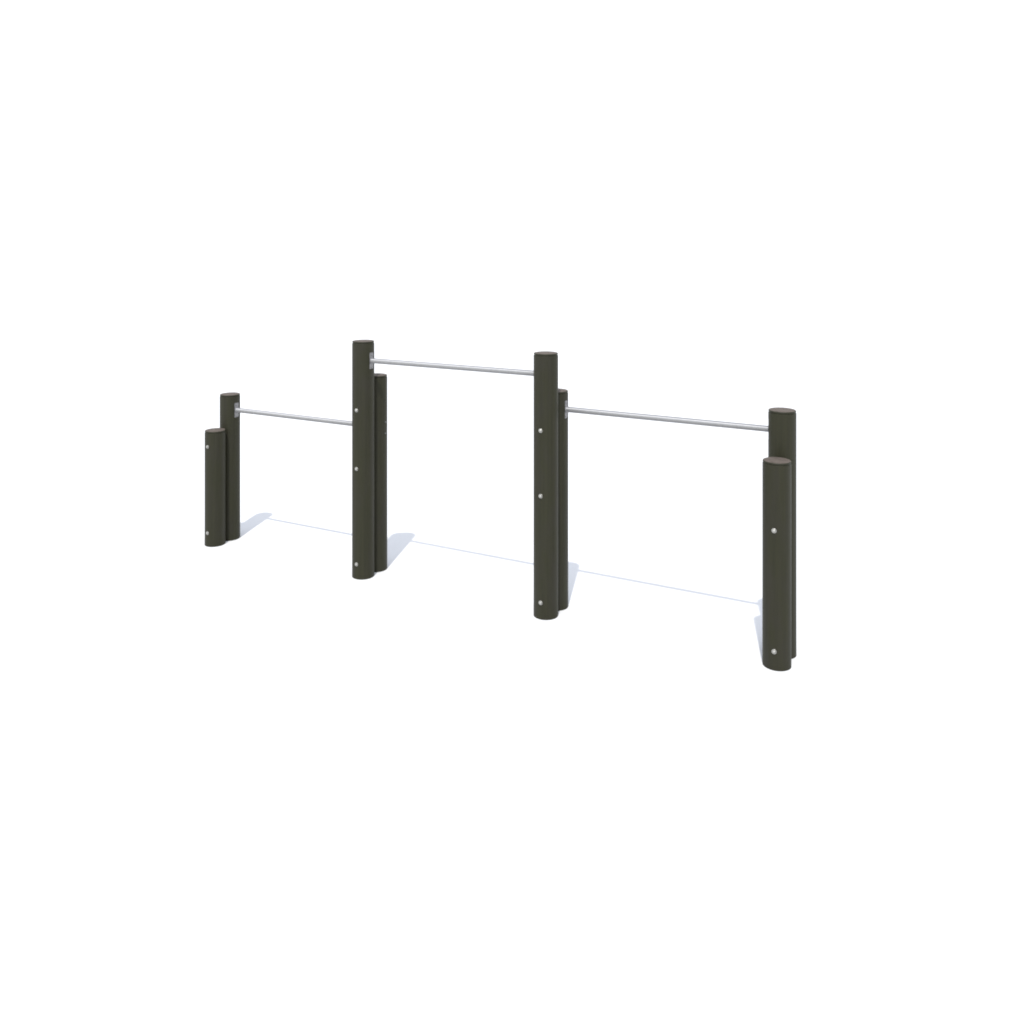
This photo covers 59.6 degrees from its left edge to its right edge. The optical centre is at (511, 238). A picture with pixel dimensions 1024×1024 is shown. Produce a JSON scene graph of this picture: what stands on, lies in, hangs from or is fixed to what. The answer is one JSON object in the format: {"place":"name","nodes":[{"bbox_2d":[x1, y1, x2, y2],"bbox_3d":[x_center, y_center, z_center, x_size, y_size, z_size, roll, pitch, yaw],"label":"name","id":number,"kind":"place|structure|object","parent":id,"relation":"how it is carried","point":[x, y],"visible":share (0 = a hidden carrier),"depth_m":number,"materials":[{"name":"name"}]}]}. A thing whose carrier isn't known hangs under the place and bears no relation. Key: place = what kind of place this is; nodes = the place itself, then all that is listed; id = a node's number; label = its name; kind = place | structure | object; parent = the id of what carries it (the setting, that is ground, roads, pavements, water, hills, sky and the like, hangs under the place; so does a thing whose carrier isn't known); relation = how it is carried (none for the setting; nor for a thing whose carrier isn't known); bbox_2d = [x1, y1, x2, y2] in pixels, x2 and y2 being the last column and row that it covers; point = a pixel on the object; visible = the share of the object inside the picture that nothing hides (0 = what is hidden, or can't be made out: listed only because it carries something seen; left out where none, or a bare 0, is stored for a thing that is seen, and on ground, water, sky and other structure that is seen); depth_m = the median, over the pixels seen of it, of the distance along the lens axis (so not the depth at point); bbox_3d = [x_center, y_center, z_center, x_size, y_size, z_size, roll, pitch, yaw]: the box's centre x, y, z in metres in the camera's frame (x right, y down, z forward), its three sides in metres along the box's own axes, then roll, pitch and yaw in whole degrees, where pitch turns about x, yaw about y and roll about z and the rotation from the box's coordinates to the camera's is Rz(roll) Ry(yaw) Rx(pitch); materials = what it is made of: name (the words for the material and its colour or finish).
{"place":"outdoors","nodes":[
{"label":"outdoors","id":0,"kind":"place"},
{"bbox_2d":[0,239,1023,1023],"bbox_3d":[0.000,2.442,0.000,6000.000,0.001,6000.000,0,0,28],"label":"ground","id":1,"kind":"structure","parent":0,"point":[276,763],"depth_m":5.35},
{"bbox_2d":[205,340,796,670],"bbox_3d":[-0.394,1.611,6.202,4.549,1.742,0.331,0,0,28],"label":"exercise bar frame","id":2,"kind":"object","parent":1,"relation":"on","point":[368,422],"visible":0.99,"depth_m":5.83,"materials":[{"name":"brown wood"}]},
{"bbox_2d":[0,0,1023,238],"label":"sky","id":3,"kind":"structure","parent":0,"point":[120,119],"materials":[{"name":"white"}]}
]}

